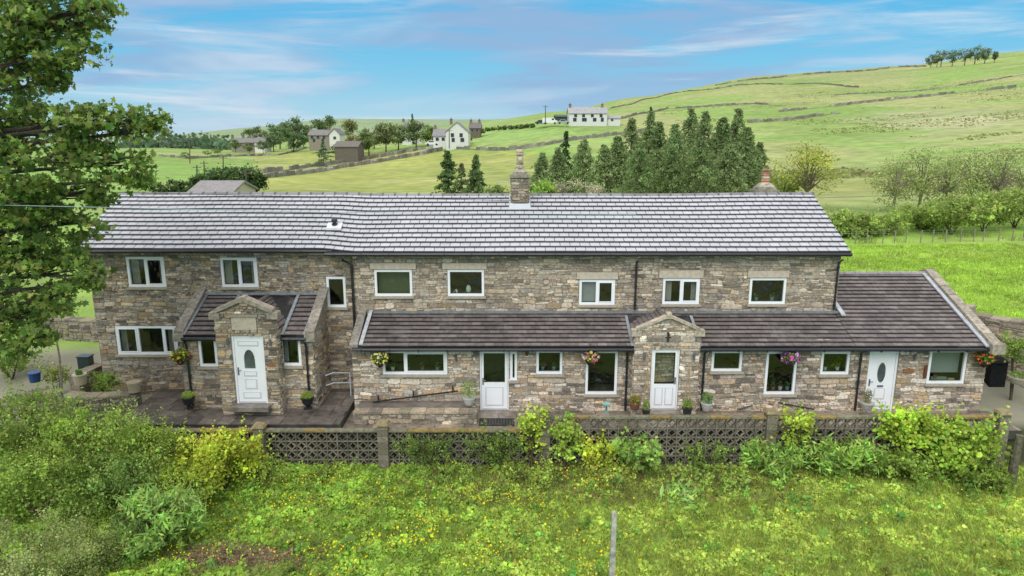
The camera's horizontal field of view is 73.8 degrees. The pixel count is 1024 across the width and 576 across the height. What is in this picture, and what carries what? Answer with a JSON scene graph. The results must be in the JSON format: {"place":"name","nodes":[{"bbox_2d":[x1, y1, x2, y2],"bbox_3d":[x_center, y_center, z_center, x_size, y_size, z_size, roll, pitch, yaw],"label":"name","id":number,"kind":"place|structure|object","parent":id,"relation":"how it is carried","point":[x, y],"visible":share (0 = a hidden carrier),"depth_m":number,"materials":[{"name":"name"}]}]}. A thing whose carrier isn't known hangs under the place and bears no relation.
{"place":"outdoors","nodes":[
{"label":"outdoors","id":0,"kind":"place"},
{"bbox_2d":[114,389,354,432],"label":"patio","id":1,"kind":"structure","parent":0,"point":[336,408],"depth_m":21.48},
{"bbox_2d":[0,51,1023,575],"bbox_3d":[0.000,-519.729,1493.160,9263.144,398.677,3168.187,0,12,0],"label":"ground","id":2,"kind":"structure","parent":0,"point":[870,149],"depth_m":163.06,"materials":[{"name":"green plant"}]},
{"bbox_2d":[0,373,108,478],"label":"bush","id":3,"kind":"object","parent":2,"relation":"on","point":[9,436],"visible":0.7,"depth_m":18.80,"materials":[{"name":"green plant"}]},
{"bbox_2d":[0,496,118,575],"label":"bush","id":4,"kind":"object","parent":2,"relation":"on","point":[18,568],"visible":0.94,"depth_m":15.35,"materials":[{"name":"green plant"}]},
{"bbox_2d":[0,427,130,539],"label":"bush","id":5,"kind":"object","parent":2,"relation":"on","point":[53,468],"visible":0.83,"depth_m":17.05,"materials":[{"name":"green plant"}]},
{"bbox_2d":[44,316,97,342],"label":"garden wall","id":6,"kind":"structure","parent":2,"relation":"on","point":[83,329],"depth_m":27.59,"materials":[{"name":"stone"}]},
{"bbox_2d":[25,388,141,413],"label":"garden wall","id":7,"kind":"structure","parent":2,"relation":"on","point":[103,397],"depth_m":22.17,"materials":[{"name":"stone"}]},
{"bbox_2d":[0,0,175,365],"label":"sycamore tree","id":8,"kind":"object","parent":2,"relation":"on","point":[31,23],"visible":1,"depth_m":16.26,"materials":[{"name":"green plant"}]},
{"bbox_2d":[32,518,144,575],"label":"bush","id":9,"kind":"object","parent":2,"relation":"on","point":[105,552],"visible":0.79,"depth_m":15.83,"materials":[{"name":"green plant"}]},
{"bbox_2d":[24,381,176,487],"bbox_3d":[-11.211,4.133,18.550,3.731,2.836,3.089,-5,13,-20],"label":"bush","id":10,"kind":"object","parent":2,"relation":"on","point":[68,427],"visible":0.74,"depth_m":18.28,"materials":[{"name":"green plant"}]},
{"bbox_2d":[38,429,179,530],"bbox_3d":[-10.437,4.897,17.952,3.046,1.996,3.420,0,12,0],"label":"bush","id":11,"kind":"object","parent":2,"relation":"on","point":[123,481],"visible":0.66,"depth_m":17.74,"materials":[{"name":"green plant"}]},
{"bbox_2d":[86,407,196,502],"bbox_3d":[-10.139,4.604,18.763,2.992,2.160,2.868,6,14,27],"label":"bush","id":12,"kind":"object","parent":2,"relation":"on","point":[167,439],"visible":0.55,"depth_m":18.97,"materials":[{"name":"green plant"}]},
{"bbox_2d":[96,473,211,556],"bbox_3d":[-8.765,5.622,16.771,2.602,1.850,1.998,-5,14,-23],"label":"willowherb","id":13,"kind":"object","parent":2,"relation":"on","point":[176,514],"visible":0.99,"depth_m":16.59,"materials":[{"name":"green plant"}]},
{"bbox_2d":[108,131,230,149],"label":"distant wood","id":14,"kind":"object","parent":2,"relation":"on","point":[204,141],"visible":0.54,"depth_m":338.66,"materials":[{"name":"green plant"}]},
{"bbox_2d":[135,454,234,503],"bbox_3d":[-8.869,5.243,18.391,2.391,1.653,1.845,8,15,33],"label":"bush","id":15,"kind":"object","parent":2,"relation":"on","point":[178,478],"visible":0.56,"depth_m":18.32,"materials":[{"name":"green plant"}]},
{"bbox_2d":[167,415,274,497],"bbox_3d":[-8.406,4.814,19.398,2.813,2.068,2.609,-12,17,-43],"label":"bush","id":16,"kind":"object","parent":2,"relation":"on","point":[223,445],"visible":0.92,"depth_m":19.13,"materials":[{"name":"green plant"}]},
{"bbox_2d":[187,180,258,191],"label":"bungalow","id":17,"kind":"object","parent":2,"relation":"on","point":[222,185],"visible":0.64,"depth_m":81.84,"materials":[{"name":"white paint"}]},
{"bbox_2d":[235,453,302,489],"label":"bush","id":18,"kind":"object","parent":2,"relation":"on","point":[270,474],"visible":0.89,"depth_m":19.69,"materials":[{"name":"green plant"}]},
{"bbox_2d":[264,428,377,467],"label":"block screen wall","id":19,"kind":"structure","parent":2,"relation":"on","point":[312,431],"depth_m":20.62,"materials":[{"name":"concrete"}]},
{"bbox_2d":[297,457,359,489],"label":"shrub","id":20,"kind":"object","parent":2,"relation":"on","point":[322,476],"visible":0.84,"depth_m":20.09,"materials":[{"name":"green plant"}]},
{"bbox_2d":[261,147,424,172],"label":"dry stone wall","id":21,"kind":"structure","parent":2,"relation":"on","point":[280,168],"depth_m":195.59,"materials":[{"name":"grey stone"}]},
{"bbox_2d":[333,141,364,162],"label":"barn","id":22,"kind":"structure","parent":2,"relation":"on","point":[349,151],"depth_m":201.43,"materials":[{"name":"brown stone"}]},
{"bbox_2d":[264,147,442,177],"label":"dry stone wall","id":23,"kind":"structure","parent":2,"relation":"on","point":[309,171],"depth_m":183.46,"materials":[{"name":"grey stone"}]},
{"bbox_2d":[375,419,390,467],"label":"wall pillar","id":24,"kind":"structure","parent":2,"relation":"on","point":[382,425],"depth_m":20.50,"materials":[{"name":"stone"}]},
{"bbox_2d":[357,401,468,408],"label":"ramp","id":25,"kind":"structure","parent":2,"relation":"on","point":[411,404],"depth_m":22.00,"materials":[{"name":"grey concrete"}]},
{"bbox_2d":[353,407,477,424],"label":"planter wall","id":26,"kind":"structure","parent":2,"relation":"on","point":[413,415],"depth_m":21.26,"materials":[{"name":"stone"}]},
{"bbox_2d":[390,429,461,465],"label":"bush","id":27,"kind":"object","parent":2,"relation":"on","point":[431,447],"visible":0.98,"depth_m":20.24,"materials":[{"name":"green plant"}]},
{"bbox_2d":[398,451,479,493],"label":"shrub","id":28,"kind":"object","parent":2,"relation":"on","point":[440,479],"visible":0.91,"depth_m":20.02,"materials":[{"name":"green plant"}]},
{"bbox_2d":[431,150,460,192],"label":"spruce tree","id":29,"kind":"object","parent":2,"relation":"on","point":[447,164],"visible":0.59,"depth_m":64.87,"materials":[{"name":"green plant"}]},
{"bbox_2d":[445,118,470,149],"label":"gabled house","id":30,"kind":"structure","parent":2,"relation":"on","point":[460,135],"depth_m":210.00,"materials":[{"name":"white paint"}]},
{"bbox_2d":[108,465,815,575],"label":"dead stalks","id":31,"kind":"object","parent":2,"relation":"on","point":[246,555],"visible":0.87,"depth_m":17.08,"materials":[{"name":"plant"}]},
{"bbox_2d":[388,428,539,467],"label":"block screen wall","id":32,"kind":"structure","parent":2,"relation":"on","point":[441,430],"depth_m":20.61,"materials":[{"name":"concrete"}]},
{"bbox_2d":[461,154,487,192],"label":"spruce tree","id":33,"kind":"object","parent":2,"relation":"on","point":[475,175],"visible":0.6,"depth_m":64.88,"materials":[{"name":"green plant"}]},
{"bbox_2d":[460,419,525,469],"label":"bush","id":34,"kind":"object","parent":2,"relation":"on","point":[495,454],"visible":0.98,"depth_m":20.20,"materials":[{"name":"green plant"}]},
{"bbox_2d":[0,442,1023,575],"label":"meadow grass","id":35,"kind":"structure","parent":2,"relation":"on","point":[379,563],"depth_m":17.70,"materials":[{"name":"green plant"}]},
{"bbox_2d":[490,452,562,491],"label":"shrub","id":36,"kind":"object","parent":2,"relation":"on","point":[542,474],"visible":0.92,"depth_m":19.81,"materials":[{"name":"green plant"}]},
{"bbox_2d":[514,401,550,466],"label":"bush","id":37,"kind":"object","parent":2,"relation":"on","point":[533,427],"visible":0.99,"depth_m":20.24,"materials":[{"name":"green plant"}]},
{"bbox_2d":[81,149,1006,414],"bbox_3d":[0.510,-0.228,24.605,29.920,9.336,8.450,0,12,0],"label":"farmhouse","id":38,"kind":"object","parent":2,"relation":"on","point":[728,299],"visible":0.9,"depth_m":22.72,"materials":[{"name":"stone"}]},
{"bbox_2d":[115,326,177,356],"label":"window","id":39,"kind":"structure","parent":38,"relation":"in","point":[132,341],"depth_m":23.63,"materials":[{"name":"white paint"}]},
{"bbox_2d":[126,257,167,289],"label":"window","id":40,"kind":"structure","parent":38,"relation":"in","point":[144,273],"depth_m":23.03,"materials":[{"name":"white paint"}]},
{"bbox_2d":[197,341,218,369],"bbox_3d":[-9.642,1.907,22.137,0.700,1.135,1.190,0,12,0],"label":"window","id":41,"kind":"structure","parent":38,"relation":"in","point":[208,356],"depth_m":22.01,"materials":[{"name":"white paint"}]},
{"bbox_2d":[220,258,260,289],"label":"window","id":42,"kind":"structure","parent":38,"relation":"in","point":[236,273],"depth_m":23.03,"materials":[{"name":"white paint"}]},
{"bbox_2d":[229,336,270,411],"bbox_3d":[-8.168,2.650,21.154,1.190,2.350,0.470,0,12,0],"label":"door","id":43,"kind":"structure","parent":38,"relation":"in","point":[248,351],"depth_m":21.30,"materials":[{"name":"white paint"}]},
{"bbox_2d":[282,341,303,368],"bbox_3d":[-7.020,1.907,22.137,0.775,1.082,1.190,0,12,0],"label":"window","id":44,"kind":"structure","parent":38,"relation":"in","point":[292,349],"depth_m":21.82,"materials":[{"name":"white paint"}]},
{"bbox_2d":[326,277,347,309],"bbox_3d":[-5.939,0.038,23.567,0.765,1.181,1.190,0,12,0],"label":"window","id":45,"kind":"structure","parent":38,"relation":"in","point":[336,296],"depth_m":23.80,"materials":[{"name":"white paint"}]},
{"bbox_2d":[370,263,415,298],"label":"window","id":46,"kind":"structure","parent":38,"relation":"in","point":[389,284],"depth_m":22.92,"materials":[{"name":"white paint"}]},
{"bbox_2d":[381,352,448,376],"bbox_3d":[-3.138,2.309,22.533,2.212,0.928,1.190,0,12,0],"label":"window","id":47,"kind":"structure","parent":38,"relation":"in","point":[398,362],"depth_m":22.85,"materials":[{"name":"white paint"}]},
{"bbox_2d":[442,263,486,298],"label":"window","id":48,"kind":"structure","parent":38,"relation":"in","point":[462,284],"depth_m":22.97,"materials":[{"name":"white paint"}]},
{"bbox_2d":[477,352,511,414],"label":"door","id":49,"kind":"structure","parent":38,"relation":"in","point":[494,366],"depth_m":22.37,"materials":[{"name":"white paint"}]},
{"bbox_2d":[534,352,563,376],"bbox_3d":[1.206,2.296,22.530,0.967,0.928,1.190,0,12,0],"label":"window","id":50,"kind":"structure","parent":38,"relation":"in","point":[548,364],"depth_m":22.61,"materials":[{"name":"white paint"}]},
{"bbox_2d":[577,272,617,307],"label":"window","id":51,"kind":"structure","parent":38,"relation":"in","point":[596,289],"depth_m":22.90,"materials":[{"name":"white paint"}]},
{"bbox_2d":[583,352,618,396],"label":"window","id":52,"kind":"structure","parent":38,"relation":"in","point":[601,377],"depth_m":23.17,"materials":[{"name":"white paint"}]},
{"bbox_2d":[649,349,682,414],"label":"door","id":53,"kind":"structure","parent":38,"relation":"in","point":[663,395],"depth_m":21.88,"materials":[{"name":"white paint"}]},
{"bbox_2d":[659,270,703,306],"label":"window","id":54,"kind":"structure","parent":38,"relation":"in","point":[681,288],"depth_m":22.91,"materials":[{"name":"white paint"}]},
{"bbox_2d":[709,352,743,373],"bbox_3d":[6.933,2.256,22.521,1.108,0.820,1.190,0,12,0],"label":"window","id":55,"kind":"structure","parent":38,"relation":"in","point":[722,362],"depth_m":22.61,"materials":[{"name":"white paint"}]},
{"bbox_2d":[747,270,789,306],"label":"window","id":56,"kind":"structure","parent":38,"relation":"in","point":[767,287],"depth_m":22.95,"materials":[{"name":"white paint"}]},
{"bbox_2d":[762,352,797,396],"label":"window","id":57,"kind":"structure","parent":38,"relation":"in","point":[780,378],"depth_m":22.84,"materials":[{"name":"white paint"}]},
{"bbox_2d":[818,352,850,376],"bbox_3d":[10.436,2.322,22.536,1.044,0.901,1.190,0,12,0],"label":"window","id":58,"kind":"structure","parent":38,"relation":"in","point":[831,362],"depth_m":22.28,"materials":[{"name":"white paint"}]},
{"bbox_2d":[863,352,898,410],"bbox_3d":[11.998,3.028,22.232,0.950,2.043,0.127,0,12,0],"label":"door","id":59,"kind":"structure","parent":38,"relation":"in","point":[882,367],"depth_m":22.21,"materials":[{"name":"white paint"}]},
{"bbox_2d":[924,352,967,386],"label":"window","id":60,"kind":"structure","parent":38,"relation":"in","point":[949,368],"depth_m":22.28,"materials":[{"name":"white paint"}]},
{"bbox_2d":[456,128,644,150],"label":"dry stone wall","id":61,"kind":"structure","parent":2,"relation":"on","point":[538,144],"depth_m":196.15,"materials":[{"name":"grey stone"}]},
{"bbox_2d":[78,461,1023,575],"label":"buttercup flowers","id":62,"kind":"object","parent":2,"relation":"on","point":[379,534],"visible":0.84,"depth_m":17.24,"materials":[{"name":"yellow plant"}]},
{"bbox_2d":[531,147,573,192],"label":"conifer tree","id":63,"kind":"object","parent":2,"relation":"on","point":[557,169],"visible":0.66,"depth_m":90.05,"materials":[{"name":"green plant"}]},
{"bbox_2d":[543,408,589,471],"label":"bush","id":64,"kind":"object","parent":2,"relation":"on","point":[568,433],"visible":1,"depth_m":20.15,"materials":[{"name":"green plant"}]},
{"bbox_2d":[561,138,595,192],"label":"conifer tree","id":65,"kind":"object","parent":2,"relation":"on","point":[582,161],"visible":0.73,"depth_m":87.89,"materials":[{"name":"green plant"}]},
{"bbox_2d":[566,103,607,125],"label":"farmhouse","id":66,"kind":"object","parent":2,"relation":"on","point":[586,116],"visible":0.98,"depth_m":231.23,"materials":[{"name":"white paint"}]},
{"bbox_2d":[577,429,618,472],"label":"bush","id":67,"kind":"object","parent":2,"relation":"on","point":[596,455],"visible":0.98,"depth_m":20.14,"materials":[{"name":"green plant"}]},
{"bbox_2d":[576,144,627,192],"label":"conifer tree","id":68,"kind":"object","parent":2,"relation":"on","point":[601,170],"visible":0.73,"depth_m":84.15,"materials":[{"name":"green plant"}]},
{"bbox_2d":[577,457,647,492],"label":"shrub","id":69,"kind":"object","parent":2,"relation":"on","point":[610,475],"visible":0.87,"depth_m":19.88,"materials":[{"name":"green plant"}]},
{"bbox_2d":[598,135,634,192],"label":"conifer tree","id":70,"kind":"object","parent":2,"relation":"on","point":[617,148],"visible":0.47,"depth_m":85.84,"materials":[{"name":"green plant"}]},
{"bbox_2d":[609,144,666,193],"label":"conifer tree","id":71,"kind":"object","parent":2,"relation":"on","point":[641,167],"visible":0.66,"depth_m":76.50,"materials":[{"name":"green plant"}]},
{"bbox_2d":[611,426,665,473],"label":"bramble","id":72,"kind":"object","parent":2,"relation":"on","point":[637,454],"visible":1,"depth_m":20.00,"materials":[{"name":"green plant"}]},
{"bbox_2d":[620,121,676,192],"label":"conifer tree","id":73,"kind":"object","parent":2,"relation":"on","point":[658,140],"visible":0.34,"depth_m":81.80,"materials":[{"name":"green plant"}]},
{"bbox_2d":[550,415,766,465],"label":"block screen wall","id":74,"kind":"structure","parent":2,"relation":"on","point":[690,418],"depth_m":20.53,"materials":[{"name":"concrete"}]},
{"bbox_2d":[641,146,702,192],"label":"conifer tree","id":75,"kind":"object","parent":2,"relation":"on","point":[672,174],"visible":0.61,"depth_m":75.39,"materials":[{"name":"green plant"}]},
{"bbox_2d":[649,124,702,193],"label":"conifer tree","id":76,"kind":"object","parent":2,"relation":"on","point":[676,140],"visible":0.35,"depth_m":79.83,"materials":[{"name":"green plant"}]},
{"bbox_2d":[660,474,708,513],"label":"hosta","id":77,"kind":"object","parent":2,"relation":"on","point":[688,499],"visible":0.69,"depth_m":18.91,"materials":[{"name":"green plant"}]},
{"bbox_2d":[670,139,729,192],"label":"conifer tree","id":78,"kind":"object","parent":2,"relation":"on","point":[700,148],"visible":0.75,"depth_m":74.39,"materials":[{"name":"green plant"}]},
{"bbox_2d":[674,111,728,188],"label":"conifer tree","id":79,"kind":"object","parent":2,"relation":"on","point":[704,128],"visible":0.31,"depth_m":85.36,"materials":[{"name":"green plant"}]},
{"bbox_2d":[659,457,751,496],"bbox_3d":[5.674,5.452,19.951,2.433,0.683,1.948,-8,15,-32],"label":"shrub","id":80,"kind":"object","parent":2,"relation":"on","point":[726,480],"visible":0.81,"depth_m":19.81,"materials":[{"name":"green plant"}]},
{"bbox_2d":[678,434,744,476],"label":"bush","id":81,"kind":"object","parent":2,"relation":"on","point":[718,451],"visible":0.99,"depth_m":20.27,"materials":[{"name":"green plant"}]},
{"bbox_2d":[690,117,756,191],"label":"conifer tree","id":82,"kind":"object","parent":2,"relation":"on","point":[721,136],"visible":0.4,"depth_m":81.57,"materials":[{"name":"green plant"}]},
{"bbox_2d":[704,144,753,192],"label":"conifer tree","id":83,"kind":"object","parent":2,"relation":"on","point":[726,159],"visible":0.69,"depth_m":75.33,"materials":[{"name":"green plant"}]},
{"bbox_2d":[718,127,764,191],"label":"conifer tree","id":84,"kind":"object","parent":2,"relation":"on","point":[748,148],"visible":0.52,"depth_m":79.81,"materials":[{"name":"green plant"}]},
{"bbox_2d":[737,434,819,481],"bbox_3d":[7.924,4.990,20.377,2.301,1.424,1.816,4,13,19],"label":"willowherb","id":85,"kind":"object","parent":2,"relation":"on","point":[757,450],"visible":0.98,"depth_m":19.99,"materials":[{"name":"green plant"}]},
{"bbox_2d":[770,401,818,467],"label":"shrub","id":86,"kind":"object","parent":2,"relation":"on","point":[802,423],"visible":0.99,"depth_m":20.10,"materials":[{"name":"green plant"}]},
{"bbox_2d":[768,133,851,196],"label":"tree","id":87,"kind":"object","parent":2,"relation":"on","point":[807,185],"visible":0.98,"depth_m":62.49,"materials":[{"name":"green plant"}]},
{"bbox_2d":[658,80,1023,184],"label":"moor tussocks","id":88,"kind":"object","parent":2,"relation":"on","point":[859,172],"visible":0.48,"depth_m":206.05,"materials":[{"name":"green plant"}]},
{"bbox_2d":[797,431,892,478],"bbox_3d":[9.749,4.915,20.095,2.692,1.519,1.687,0,12,0],"label":"willowherb","id":89,"kind":"object","parent":2,"relation":"on","point":[830,458],"visible":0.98,"depth_m":19.84,"materials":[{"name":"green plant"}]},
{"bbox_2d":[826,204,889,240],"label":"hedge bush","id":90,"kind":"object","parent":2,"relation":"on","point":[860,218],"visible":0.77,"depth_m":49.47,"materials":[{"name":"green plant"}]},
{"bbox_2d":[854,211,914,236],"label":"hedge bush","id":91,"kind":"object","parent":2,"relation":"on","point":[892,224],"visible":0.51,"depth_m":50.50,"materials":[{"name":"green plant"}]},
{"bbox_2d":[776,415,998,465],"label":"block screen wall","id":92,"kind":"structure","parent":2,"relation":"on","point":[869,418],"depth_m":20.51,"materials":[{"name":"concrete"}]},
{"bbox_2d":[860,150,933,210],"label":"willow tree","id":93,"kind":"object","parent":2,"relation":"on","point":[895,189],"visible":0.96,"depth_m":60.95,"materials":[{"name":"green plant"}]},
{"bbox_2d":[779,84,1020,111],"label":"dry stone wall","id":94,"kind":"structure","parent":2,"relation":"on","point":[895,97],"depth_m":309.91,"materials":[{"name":"grey stone"}]},
{"bbox_2d":[867,398,952,455],"bbox_3d":[11.718,4.442,20.337,2.273,2.374,1.483,0,12,0],"label":"bush","id":95,"kind":"object","parent":2,"relation":"on","point":[909,425],"visible":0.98,"depth_m":20.02,"materials":[{"name":"green plant"}]},
{"bbox_2d":[877,443,950,486],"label":"bush","id":96,"kind":"object","parent":2,"relation":"on","point":[906,462],"visible":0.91,"depth_m":19.77,"materials":[{"name":"green plant"}]},
{"bbox_2d":[881,143,964,207],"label":"willow tree","id":97,"kind":"object","parent":2,"relation":"on","point":[924,159],"visible":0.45,"depth_m":62.75,"materials":[{"name":"green plant"}]},
{"bbox_2d":[889,196,963,231],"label":"hedge bush","id":98,"kind":"object","parent":2,"relation":"on","point":[917,222],"visible":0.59,"depth_m":51.53,"materials":[{"name":"green plant"}]},
{"bbox_2d":[840,242,1023,318],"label":"field grass","id":99,"kind":"structure","parent":2,"relation":"on","point":[977,247],"depth_m":40.28,"materials":[{"name":"green plant"}]},
{"bbox_2d":[843,228,1023,281],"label":"rushes","id":100,"kind":"object","parent":2,"relation":"on","point":[871,240],"visible":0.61,"depth_m":43.53,"materials":[{"name":"green plant"}]},
{"bbox_2d":[903,140,993,207],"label":"willow tree","id":101,"kind":"object","parent":2,"relation":"on","point":[944,186],"visible":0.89,"depth_m":58.95,"materials":[{"name":"green plant"}]},
{"bbox_2d":[915,192,998,234],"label":"hedge bush","id":102,"kind":"object","parent":2,"relation":"on","point":[944,214],"visible":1,"depth_m":49.35,"materials":[{"name":"green plant"}]},
{"bbox_2d":[914,400,1012,479],"bbox_3d":[13.123,4.551,20.158,2.799,2.323,2.141,0,12,0],"label":"bush","id":103,"kind":"object","parent":2,"relation":"on","point":[965,446],"visible":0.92,"depth_m":19.66,"materials":[{"name":"green plant"}]},
{"bbox_2d":[930,141,1021,206],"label":"willow tree","id":104,"kind":"object","parent":2,"relation":"on","point":[975,190],"visible":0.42,"depth_m":60.57,"materials":[{"name":"green plant"}]},
{"bbox_2d":[940,455,1018,501],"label":"bush","id":105,"kind":"object","parent":2,"relation":"on","point":[990,473],"visible":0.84,"depth_m":19.45,"materials":[{"name":"green plant"}]},
{"bbox_2d":[937,181,1023,231],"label":"hedge bush","id":106,"kind":"object","parent":2,"relation":"on","point":[1007,213],"visible":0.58,"depth_m":50.18,"materials":[{"name":"green plant"}]},
{"bbox_2d":[954,139,1023,207],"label":"willow tree","id":107,"kind":"object","parent":2,"relation":"on","point":[1005,178],"visible":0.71,"depth_m":59.16,"materials":[{"name":"green plant"}]},
{"bbox_2d":[967,304,1023,386],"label":"garden wall","id":108,"kind":"structure","parent":2,"relation":"on","point":[996,325],"depth_m":24.39,"materials":[{"name":"stone"}]},
{"bbox_2d":[984,355,1009,386],"bbox_3d":[17.206,3.031,24.377,0.620,1.170,0.600,0,12,0],"label":"wheelie bin","id":109,"kind":"object","parent":2,"relation":"on","point":[995,373],"visible":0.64,"depth_m":24.15,"materials":[{"name":"black plastic"}]},
{"bbox_2d":[993,331,1023,400],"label":"shrub","id":110,"kind":"object","parent":2,"relation":"on","point":[1015,345],"visible":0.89,"depth_m":22.97,"materials":[{"name":"green plant"}]},
{"bbox_2d":[0,0,1023,136],"label":"sky","id":111,"kind":"structure","parent":0,"point":[212,65],"materials":[{"name":"blue"}]},
{"bbox_2d":[341,411,1021,438],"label":"path","id":112,"kind":"structure","parent":0,"point":[1013,430],"depth_m":21.29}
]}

